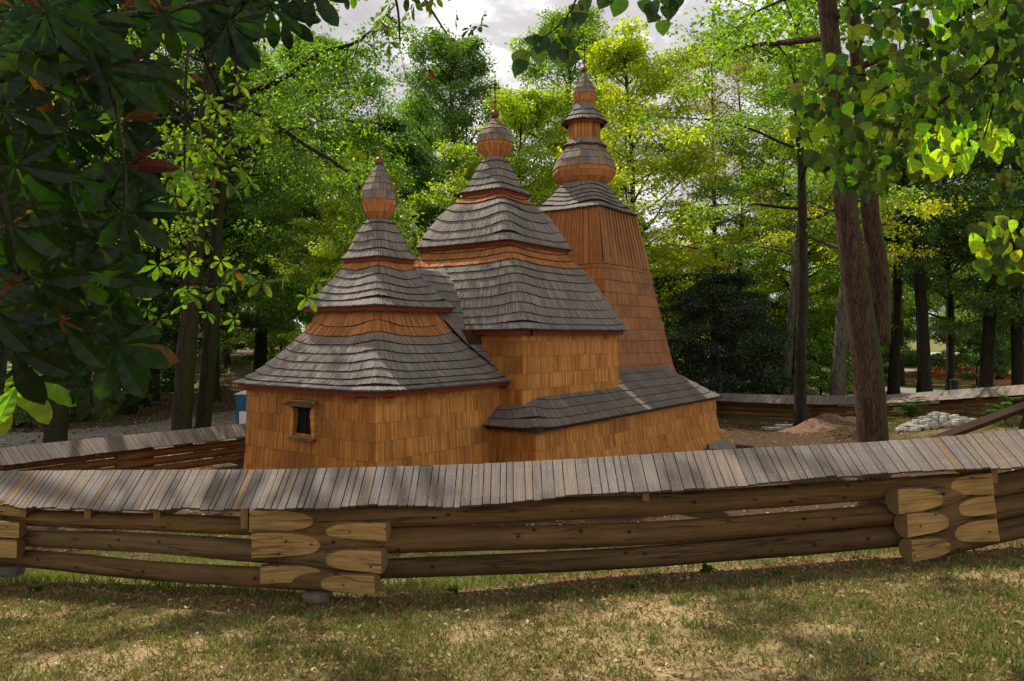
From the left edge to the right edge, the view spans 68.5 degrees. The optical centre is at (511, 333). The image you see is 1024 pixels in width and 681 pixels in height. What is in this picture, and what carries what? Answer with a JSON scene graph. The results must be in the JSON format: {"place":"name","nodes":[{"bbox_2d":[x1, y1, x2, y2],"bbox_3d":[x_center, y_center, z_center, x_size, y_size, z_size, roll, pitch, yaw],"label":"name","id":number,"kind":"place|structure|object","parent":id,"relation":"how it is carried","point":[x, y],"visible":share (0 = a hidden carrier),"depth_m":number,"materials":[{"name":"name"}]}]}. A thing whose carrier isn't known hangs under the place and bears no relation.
{"place":"outdoors","nodes":[
{"label":"outdoors","id":0,"kind":"place"},
{"bbox_2d":[0,411,235,446],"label":"path","id":1,"kind":"structure","parent":0,"point":[109,431],"depth_m":31.68,"materials":[{"name":"gravel"}]},
{"bbox_2d":[0,542,1023,680],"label":"grass","id":2,"kind":"structure","parent":0,"point":[412,637],"depth_m":5.71,"materials":[{"name":"plant"}]},
{"bbox_2d":[0,336,1023,680],"bbox_3d":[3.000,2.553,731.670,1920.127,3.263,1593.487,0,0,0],"label":"ground","id":3,"kind":"structure","parent":0,"point":[240,370],"depth_m":6.89,"materials":[{"name":"plant"}]},
{"bbox_2d":[0,566,24,577],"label":"foundation stone","id":4,"kind":"object","parent":3,"relation":"on","point":[9,572],"visible":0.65,"depth_m":8.80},
{"bbox_2d":[26,581,44,591],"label":"weed","id":5,"kind":"object","parent":3,"relation":"on","point":[38,586],"visible":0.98,"depth_m":8.51,"materials":[{"name":"green plant"}]},
{"bbox_2d":[11,385,91,427],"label":"shrub","id":6,"kind":"object","parent":3,"relation":"on","point":[24,418],"visible":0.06,"depth_m":32.53,"materials":[{"name":"green plant"}]},
{"bbox_2d":[69,330,122,421],"bbox_3d":[-21.425,1.481,36.086,5.470,5.964,5.084,0,0,32],"label":"shrub","id":7,"kind":"object","parent":3,"relation":"on","point":[74,417],"visible":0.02,"depth_m":35.62,"materials":[{"name":"green plant"}]},
{"bbox_2d":[0,0,229,403],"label":"broadleaf tree","id":8,"kind":"object","parent":3,"relation":"on","point":[98,111],"visible":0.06,"depth_m":42.62,"materials":[{"name":"green plant"}]},
{"bbox_2d":[0,376,244,462],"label":"fallen leaves","id":9,"kind":"object","parent":3,"relation":"on","point":[102,423],"visible":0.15,"depth_m":35.47,"materials":[{"name":"brown plant"}]},
{"bbox_2d":[0,423,245,470],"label":"log fence","id":10,"kind":"object","parent":3,"relation":"on","point":[134,452],"visible":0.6,"depth_m":21.05,"materials":[{"name":"brown wood"}]},
{"bbox_2d":[78,299,174,414],"bbox_3d":[-20.548,1.247,38.013,5.967,6.506,5.546,0,0,-43],"label":"shrub","id":11,"kind":"object","parent":3,"relation":"on","point":[124,407],"visible":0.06,"depth_m":38.52,"materials":[{"name":"green plant"}]},
{"bbox_2d":[102,127,188,256],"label":"broadleaf tree","id":12,"kind":"object","parent":3,"relation":"on","point":[163,249],"depth_m":78.68,"materials":[{"name":"green plant"}]},
{"bbox_2d":[93,290,199,407],"bbox_3d":[-20.552,1.019,41.906,6.009,7.048,6.464,0,0,-27],"label":"shrub","id":13,"kind":"object","parent":3,"relation":"on","point":[160,302],"visible":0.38,"depth_m":41.66,"materials":[{"name":"green plant"}]},
{"bbox_2d":[17,5,278,442],"bbox_3d":[-16.734,-5.893,26.884,13.952,20.608,14.539,0,0,-45],"label":"broadleaf tree","id":14,"kind":"object","parent":3,"relation":"on","point":[56,429],"visible":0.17,"depth_m":26.70,"materials":[{"name":"green plant"}]},
{"bbox_2d":[67,0,272,392],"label":"broadleaf tree","id":15,"kind":"object","parent":3,"relation":"on","point":[148,254],"visible":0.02,"depth_m":48.66,"materials":[{"name":"green plant"}]},
{"bbox_2d":[69,30,275,400],"bbox_3d":[-21.181,-7.159,46.424,13.314,23.041,11.072,0,0,0],"label":"broadleaf tree","id":16,"kind":"object","parent":3,"relation":"on","point":[156,394],"visible":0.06,"depth_m":45.86,"materials":[{"name":"green plant"}]},
{"bbox_2d":[127,271,246,389],"bbox_3d":[-23.189,-0.214,51.968,8.453,9.216,7.858,0,0,-36],"label":"shrub","id":17,"kind":"object","parent":3,"relation":"on","point":[227,336],"visible":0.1,"depth_m":52.43,"materials":[{"name":"green plant"}]},
{"bbox_2d":[70,32,316,400],"bbox_3d":[-18.515,-7.337,45.958,14.067,23.507,14.574,0,0,12],"label":"broadleaf tree","id":18,"kind":"object","parent":3,"relation":"on","point":[248,320],"visible":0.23,"depth_m":44.56,"materials":[{"name":"green plant"}]},
{"bbox_2d":[65,0,374,445],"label":"broadleaf tree","id":19,"kind":"object","parent":3,"relation":"on","point":[183,397],"visible":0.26,"depth_m":27.75,"materials":[{"name":"brown plant"}]},
{"bbox_2d":[219,93,425,249],"bbox_3d":[-7.075,-5.563,25.719,9.039,6.133,3.953,0,0,22],"label":"tree bough","id":20,"kind":"object","parent":19,"relation":"attached to","point":[350,180],"visible":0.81,"depth_m":25.45,"materials":[{"name":"green plant"}]},
{"bbox_2d":[211,6,434,151],"bbox_3d":[-6.966,-8.399,25.165,9.284,3.777,3.439,0,0,31],"label":"tree bough","id":21,"kind":"object","parent":19,"relation":"attached to","point":[326,54],"visible":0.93,"depth_m":24.36,"materials":[{"name":"green plant"}]},
{"bbox_2d":[198,303,254,364],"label":"shrub","id":22,"kind":"object","parent":3,"relation":"on","point":[236,347],"visible":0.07,"depth_m":70.80,"materials":[{"name":"green plant"}]},
{"bbox_2d":[160,162,295,369],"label":"broadleaf tree","id":23,"kind":"object","parent":3,"relation":"on","point":[225,362],"visible":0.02,"depth_m":65.62,"materials":[{"name":"green plant"}]},
{"bbox_2d":[236,390,246,446],"bbox_3d":[-9.060,3.050,26.625,1.150,2.202,1.150,0,0,0],"label":"portable toilet","id":24,"kind":"object","parent":3,"relation":"on","point":[241,411],"visible":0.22,"depth_m":26.09,"materials":[{"name":"blue plastic"}]},
{"bbox_2d":[0,0,488,435],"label":"horse chestnut tree","id":25,"kind":"object","parent":3,"relation":"on","point":[60,292],"visible":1,"depth_m":2.54,"materials":[{"name":"green plant"}]},
{"bbox_2d":[85,0,411,427],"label":"broadleaf tree","id":26,"kind":"object","parent":3,"relation":"on","point":[203,417],"visible":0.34,"depth_m":29.32,"materials":[{"name":"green plant"}]},
{"bbox_2d":[196,38,313,371],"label":"broadleaf tree","id":27,"kind":"object","parent":3,"relation":"on","point":[260,355],"visible":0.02,"depth_m":55.65,"materials":[{"name":"green plant"}]},
{"bbox_2d":[169,47,350,326],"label":"broadleaf tree","id":28,"kind":"object","parent":3,"relation":"on","point":[232,257],"visible":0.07,"depth_m":55.07,"materials":[{"name":"green plant"}]},
{"bbox_2d":[220,284,310,369],"bbox_3d":[-19.468,-0.296,61.897,7.438,8.277,7.342,0,0,27],"label":"shrub","id":29,"kind":"object","parent":3,"relation":"on","point":[249,339],"visible":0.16,"depth_m":61.07,"materials":[{"name":"green plant"}]},
{"bbox_2d":[237,273,296,353],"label":"shrub","id":30,"kind":"object","parent":3,"relation":"on","point":[252,348],"depth_m":77.11,"materials":[{"name":"green plant"}]},
{"bbox_2d":[241,164,314,349],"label":"broadleaf tree","id":31,"kind":"object","parent":3,"relation":"on","point":[288,247],"depth_m":83.51,"materials":[{"name":"green plant"}]},
{"bbox_2d":[267,267,310,357],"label":"shrub","id":32,"kind":"object","parent":3,"relation":"on","point":[273,352],"visible":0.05,"depth_m":70.05,"materials":[{"name":"green plant"}]},
{"bbox_2d":[267,275,326,348],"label":"shrub","id":33,"kind":"object","parent":3,"relation":"on","point":[280,332],"visible":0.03,"depth_m":57.28,"materials":[{"name":"green plant"}]},
{"bbox_2d":[211,23,423,324],"bbox_3d":[-10.524,-6.354,42.120,11.901,21.523,12.008,0,0,-30],"label":"broadleaf tree","id":34,"kind":"object","parent":3,"relation":"on","point":[287,235],"visible":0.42,"depth_m":41.05,"materials":[{"name":"green plant"}]},
{"bbox_2d":[302,590,332,604],"bbox_3d":[-1.898,2.567,7.346,0.299,0.153,0.260,0,0,0],"label":"foundation stone","id":35,"kind":"object","parent":3,"relation":"on","point":[317,597],"visible":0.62,"depth_m":7.25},
{"bbox_2d":[257,149,421,342],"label":"broadleaf tree","id":36,"kind":"object","parent":3,"relation":"on","point":[329,250],"visible":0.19,"depth_m":35.93,"materials":[{"name":"green plant"}]},
{"bbox_2d":[315,138,407,230],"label":"broadleaf tree","id":37,"kind":"object","parent":3,"relation":"on","point":[369,161],"visible":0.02,"depth_m":86.41,"materials":[{"name":"green plant"}]},
{"bbox_2d":[301,111,457,325],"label":"broadleaf tree","id":38,"kind":"object","parent":3,"relation":"on","point":[401,124],"visible":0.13,"depth_m":49.02,"materials":[{"name":"green plant"}]},
{"bbox_2d":[346,95,463,251],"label":"broadleaf tree","id":39,"kind":"object","parent":3,"relation":"on","point":[426,121],"visible":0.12,"depth_m":79.86,"materials":[{"name":"green plant"}]},
{"bbox_2d":[365,24,532,252],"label":"broadleaf tree","id":40,"kind":"object","parent":3,"relation":"on","point":[457,79],"visible":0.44,"depth_m":50.78,"materials":[{"name":"green plant"}]},
{"bbox_2d":[448,584,457,592],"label":"weed","id":41,"kind":"object","parent":3,"relation":"on","point":[453,588],"visible":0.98,"depth_m":7.71,"materials":[{"name":"green plant"}]},
{"bbox_2d":[231,43,724,505],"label":"wooden church","id":42,"kind":"structure","parent":3,"relation":"on","point":[501,318],"depth_m":19.93,"materials":[{"name":"wood"}]},
{"bbox_2d":[282,399,318,441],"bbox_3d":[-4.922,2.028,17.618,1.034,0.936,0.329,0,0,36],"label":"window","id":43,"kind":"structure","parent":42,"relation":"in","point":[303,418],"depth_m":17.71,"materials":[{"name":"wood"}]},
{"bbox_2d":[0,429,1023,594],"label":"log fence","id":44,"kind":"object","parent":3,"relation":"on","point":[301,530],"visible":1,"depth_m":7.78,"materials":[{"name":"brown wood"}]},
{"bbox_2d":[0,540,1023,680],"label":"fallen leaves","id":45,"kind":"object","parent":3,"relation":"on","point":[248,677],"visible":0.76,"depth_m":6.42,"materials":[{"name":"brown plant"}]},
{"bbox_2d":[402,79,628,244],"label":"broadleaf tree","id":46,"kind":"object","parent":3,"relation":"on","point":[520,110],"visible":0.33,"depth_m":44.61,"materials":[{"name":"green plant"}]},
{"bbox_2d":[25,418,1014,570],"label":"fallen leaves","id":47,"kind":"object","parent":3,"relation":"on","point":[580,496],"visible":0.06,"depth_m":23.12,"materials":[{"name":"brown plant"}]},
{"bbox_2d":[459,3,687,223],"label":"broadleaf tree","id":48,"kind":"object","parent":3,"relation":"on","point":[585,31],"visible":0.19,"depth_m":57.95,"materials":[{"name":"green plant"}]},
{"bbox_2d":[623,581,635,588],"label":"weed","id":49,"kind":"object","parent":3,"relation":"on","point":[627,584],"visible":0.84,"depth_m":7.34,"materials":[{"name":"green plant"}]},
{"bbox_2d":[519,15,756,341],"bbox_3d":[6.844,-6.737,43.424,13.833,22.434,13.204,0,0,39],"label":"broadleaf tree","id":50,"kind":"object","parent":3,"relation":"on","point":[623,54],"visible":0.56,"depth_m":42.19,"materials":[{"name":"green plant"}]},
{"bbox_2d":[639,219,676,317],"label":"broadleaf tree","id":51,"kind":"object","parent":3,"relation":"on","point":[644,226],"visible":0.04,"depth_m":98.63,"materials":[{"name":"green plant"}]},
{"bbox_2d":[649,199,742,378],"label":"broadleaf tree","id":52,"kind":"object","parent":3,"relation":"on","point":[677,242],"visible":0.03,"depth_m":60.55,"materials":[{"name":"green plant"}]},
{"bbox_2d":[699,563,714,572],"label":"weed","id":53,"kind":"object","parent":3,"relation":"on","point":[705,567],"visible":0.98,"depth_m":7.97,"materials":[{"name":"green plant"}]},
{"bbox_2d":[625,32,792,385],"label":"broadleaf tree","id":54,"kind":"object","parent":3,"relation":"on","point":[712,108],"visible":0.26,"depth_m":51.33,"materials":[{"name":"green plant"}]},
{"bbox_2d":[707,440,735,448],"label":"stone slab","id":55,"kind":"structure","parent":3,"relation":"on","point":[722,444],"depth_m":26.90,"materials":[{"name":"stone"}]},
{"bbox_2d":[652,272,795,390],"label":"evergreen tree","id":56,"kind":"object","parent":3,"relation":"on","point":[685,275],"visible":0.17,"depth_m":44.71,"materials":[{"name":"green plant"}]},
{"bbox_2d":[659,270,818,416],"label":"evergreen tree","id":57,"kind":"object","parent":3,"relation":"on","point":[726,293],"visible":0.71,"depth_m":39.08,"materials":[{"name":"green plant"}]},
{"bbox_2d":[678,48,815,366],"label":"broadleaf tree","id":58,"kind":"object","parent":3,"relation":"on","point":[738,70],"visible":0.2,"depth_m":57.70,"materials":[{"name":"green plant"}]},
{"bbox_2d":[695,299,812,394],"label":"evergreen tree","id":59,"kind":"object","parent":3,"relation":"on","point":[781,359],"visible":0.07,"depth_m":48.46,"materials":[{"name":"green plant"}]},
{"bbox_2d":[511,0,1023,288],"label":"linden tree","id":60,"kind":"object","parent":3,"relation":"on","point":[872,97],"visible":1,"depth_m":4.90,"materials":[{"name":"green plant"}]},
{"bbox_2d":[680,65,857,407],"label":"broadleaf tree","id":61,"kind":"object","parent":3,"relation":"on","point":[792,299],"visible":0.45,"depth_m":41.92,"materials":[{"name":"green plant"}]},
{"bbox_2d":[719,160,826,376],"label":"broadleaf tree","id":62,"kind":"object","parent":3,"relation":"on","point":[745,268],"visible":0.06,"depth_m":69.56,"materials":[{"name":"green plant"}]},
{"bbox_2d":[761,424,792,429],"bbox_3d":[11.266,3.936,31.625,1.500,0.160,0.750,0,0,0],"label":"board stack","id":63,"kind":"object","parent":3,"relation":"on","point":[781,426],"visible":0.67,"depth_m":31.39,"materials":[{"name":"wood"}]},
{"bbox_2d":[726,303,828,394],"bbox_3d":[17.634,1.171,50.244,6.043,6.725,5.965,0,0,-16],"label":"shrub","id":64,"kind":"object","parent":3,"relation":"on","point":[810,355],"visible":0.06,"depth_m":49.16,"materials":[{"name":"green plant"}]},
{"bbox_2d":[771,569,784,575],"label":"weed","id":65,"kind":"object","parent":3,"relation":"on","point":[780,572],"visible":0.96,"depth_m":7.59,"materials":[{"name":"green plant"}]},
{"bbox_2d":[613,0,957,426],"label":"broadleaf tree","id":66,"kind":"object","parent":3,"relation":"on","point":[800,375],"visible":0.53,"depth_m":30.90,"materials":[{"name":"green plant"}]},
{"bbox_2d":[692,25,904,378],"bbox_3d":[18.006,-7.451,47.745,13.264,23.776,13.147,0,0,16],"label":"broadleaf tree","id":67,"kind":"object","parent":3,"relation":"on","point":[775,268],"visible":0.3,"depth_m":47.01,"materials":[{"name":"green plant"}]},
{"bbox_2d":[768,295,833,379],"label":"shrub","id":68,"kind":"object","parent":3,"relation":"on","point":[781,300],"visible":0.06,"depth_m":66.96,"materials":[{"name":"green plant"}]},
{"bbox_2d":[783,201,836,357],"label":"broadleaf tree","id":69,"kind":"object","parent":3,"relation":"on","point":[813,266],"depth_m":98.79,"materials":[{"name":"green plant"}]},
{"bbox_2d":[769,306,852,394],"bbox_3d":[18.669,1.400,46.181,5.506,6.208,5.578,0,0,-1],"label":"shrub","id":70,"kind":"object","parent":3,"relation":"on","point":[821,318],"visible":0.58,"depth_m":45.25,"materials":[{"name":"green plant"}]},
{"bbox_2d":[778,413,855,432],"bbox_3d":[12.805,3.662,30.500,4.600,0.883,3.400,0,0,0],"label":"earth mound","id":71,"kind":"object","parent":3,"relation":"on","point":[825,422],"visible":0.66,"depth_m":29.91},
{"bbox_2d":[807,300,850,376],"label":"shrub","id":72,"kind":"object","parent":3,"relation":"on","point":[828,306],"visible":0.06,"depth_m":68.88,"materials":[{"name":"green plant"}]},
{"bbox_2d":[784,184,913,361],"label":"broadleaf tree","id":73,"kind":"object","parent":3,"relation":"on","point":[828,260],"visible":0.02,"depth_m":71.23,"materials":[{"name":"green plant"}]},
{"bbox_2d":[680,0,1023,505],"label":"forked tree","id":74,"kind":"object","parent":3,"relation":"on","point":[865,278],"visible":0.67,"depth_m":16.26,"materials":[{"name":"brown plant"}]},
{"bbox_2d":[735,60,974,411],"bbox_3d":[17.658,-4.822,39.885,12.117,18.471,9.764,0,0,35],"label":"broadleaf tree","id":75,"kind":"object","parent":3,"relation":"on","point":[838,371],"visible":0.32,"depth_m":39.24,"materials":[{"name":"green plant"}]},
{"bbox_2d":[808,301,910,394],"bbox_3d":[23.826,1.007,51.954,6.464,7.048,6.009,0,0,-24],"label":"shrub","id":76,"kind":"object","parent":3,"relation":"on","point":[885,356],"visible":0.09,"depth_m":51.41,"materials":[{"name":"green plant"}]},
{"bbox_2d":[806,143,913,300],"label":"broadleaf tree","id":77,"kind":"object","parent":3,"relation":"on","point":[824,226],"depth_m":81.09,"materials":[{"name":"green plant"}]},
{"bbox_2d":[716,385,1023,419],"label":"log fence","id":78,"kind":"object","parent":3,"relation":"on","point":[951,402],"visible":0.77,"depth_m":31.33,"materials":[{"name":"brown wood"}]},
{"bbox_2d":[881,285,916,372],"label":"shrub","id":79,"kind":"object","parent":3,"relation":"on","point":[908,357],"visible":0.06,"depth_m":75.37,"materials":[{"name":"green plant"}]},
{"bbox_2d":[818,15,982,394],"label":"broadleaf tree","id":80,"kind":"object","parent":3,"relation":"on","point":[893,382],"visible":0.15,"depth_m":49.72,"materials":[{"name":"green plant"}]},
{"bbox_2d":[814,60,991,385],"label":"broadleaf tree","id":81,"kind":"object","parent":3,"relation":"on","point":[902,370],"visible":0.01,"depth_m":59.61,"materials":[{"name":"green plant"}]},
{"bbox_2d":[891,396,929,419],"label":"sumac sapling","id":82,"kind":"object","parent":3,"relation":"on","point":[910,405],"visible":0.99,"depth_m":27.41,"materials":[{"name":"green plant"}]},
{"bbox_2d":[882,291,945,359],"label":"shrub","id":83,"kind":"object","parent":3,"relation":"on","point":[914,326],"visible":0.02,"depth_m":94.30,"materials":[{"name":"green plant"}]},
{"bbox_2d":[828,23,1004,392],"bbox_3d":[25.674,-7.371,47.396,11.617,23.579,12.394,0,0,0],"label":"broadleaf tree","id":84,"kind":"object","parent":3,"relation":"on","point":[924,377],"visible":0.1,"depth_m":47.68,"materials":[{"name":"green plant"}]},
{"bbox_2d":[894,412,975,432],"bbox_3d":[14.633,3.090,25.972,2.586,0.767,1.681,0,0,0],"label":"rubble pile","id":85,"kind":"object","parent":3,"relation":"on","point":[933,419],"visible":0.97,"depth_m":25.64,"materials":[{"name":"stone"}]},
{"bbox_2d":[928,264,969,322],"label":"broadleaf tree","id":86,"kind":"object","parent":3,"relation":"on","point":[937,309],"visible":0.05,"depth_m":116.93,"materials":[{"name":"green plant"}]},
{"bbox_2d":[876,81,1023,389],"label":"broadleaf tree","id":87,"kind":"object","parent":3,"relation":"on","point":[948,332],"visible":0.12,"depth_m":51.62,"materials":[{"name":"green plant"}]},
{"bbox_2d":[930,188,981,353],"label":"broadleaf tree","id":88,"kind":"object","parent":3,"relation":"on","point":[957,309],"visible":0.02,"depth_m":101.07,"materials":[{"name":"green plant"}]},
{"bbox_2d":[889,24,1023,387],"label":"broadleaf tree","id":89,"kind":"object","parent":3,"relation":"on","point":[986,376],"visible":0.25,"depth_m":44.79,"materials":[{"name":"green plant"}]},
{"bbox_2d":[904,353,1009,366],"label":"hedge","id":90,"kind":"object","parent":3,"relation":"on","point":[936,359],"visible":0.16,"depth_m":94.29,"materials":[{"name":"green plant"}]},
{"bbox_2d":[905,365,1010,380],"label":"flower bed","id":91,"kind":"object","parent":3,"relation":"on","point":[936,371],"visible":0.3,"depth_m":69.21,"materials":[{"name":"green plant"}]},
{"bbox_2d":[905,374,1010,385],"bbox_3d":[41.240,4.090,66.019,18.338,0.616,13.254,0,0,0],"label":"flower bed","id":92,"kind":"object","parent":3,"relation":"on","point":[906,381],"visible":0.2,"depth_m":61.86,"materials":[{"name":"red plant"}]},
{"bbox_2d":[896,25,1023,402],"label":"broadleaf tree","id":93,"kind":"object","parent":3,"relation":"on","point":[1017,356],"visible":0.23,"depth_m":43.81,"materials":[{"name":"green plant"}]},
{"bbox_2d":[905,6,1023,331],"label":"broadleaf tree","id":94,"kind":"object","parent":3,"relation":"on","point":[1005,307],"visible":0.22,"depth_m":44.65,"materials":[{"name":"green plant"}]},
{"bbox_2d":[937,321,1010,386],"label":"shrub","id":95,"kind":"object","parent":3,"relation":"on","point":[975,341],"visible":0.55,"depth_m":57.62,"materials":[{"name":"green plant"}]},
{"bbox_2d":[925,85,1023,379],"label":"broadleaf tree","id":96,"kind":"object","parent":3,"relation":"on","point":[1002,355],"visible":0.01,"depth_m":65.69,"materials":[{"name":"green plant"}]},
{"bbox_2d":[928,401,1023,437],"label":"timber prop","id":97,"kind":"object","parent":3,"relation":"on","point":[991,418],"visible":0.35,"depth_m":12.71,"materials":[{"name":"wood"}]},
{"bbox_2d":[954,293,1010,366],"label":"shrub","id":98,"kind":"object","parent":3,"relation":"on","point":[964,319],"visible":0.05,"depth_m":88.49,"materials":[{"name":"green plant"}]},
{"bbox_2d":[964,285,1023,369],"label":"shrub","id":99,"kind":"object","parent":3,"relation":"on","point":[1008,334],"visible":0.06,"depth_m":69.43,"materials":[{"name":"green plant"}]},
{"bbox_2d":[981,394,1023,424],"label":"sumac sapling","id":100,"kind":"object","parent":3,"relation":"on","point":[992,410],"visible":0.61,"depth_m":24.52,"materials":[{"name":"green plant"}]},
{"bbox_2d":[0,531,1023,598],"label":"grass","id":101,"kind":"structure","parent":0,"point":[48,576],"depth_m":8.26,"materials":[{"name":"plant"}]},
{"bbox_2d":[71,0,1020,335],"label":"sky","id":102,"kind":"structure","parent":0,"point":[506,20],"materials":[{"name":"white"}]},
{"bbox_2d":[747,388,944,394],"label":"path","id":103,"kind":"structure","parent":0,"point":[907,390],"depth_m":54.39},
{"bbox_2d":[949,378,959,389],"bbox_3d":[30.030,3.596,51.000,0.620,1.080,0.604,0,0,0],"label":"litter bin","id":104,"kind":"object","parent":103,"relation":"on","point":[954,385],"visible":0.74,"depth_m":50.80,"materials":[{"name":"metal"}]},
{"bbox_2d":[993,380,1010,384],"bbox_3d":[34.321,3.686,52.050,1.800,0.930,0.600,0,0,0],"label":"park bench","id":105,"kind":"object","parent":103,"relation":"on","point":[1001,382],"visible":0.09,"depth_m":52.29,"materials":[{"name":"brown wood"}]},
{"bbox_2d":[822,368,1010,370],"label":"path","id":106,"kind":"structure","parent":0,"point":[909,369],"depth_m":86.25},
{"bbox_2d":[837,415,1022,471],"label":"grass","id":107,"kind":"structure","parent":0,"point":[897,421],"depth_m":26.75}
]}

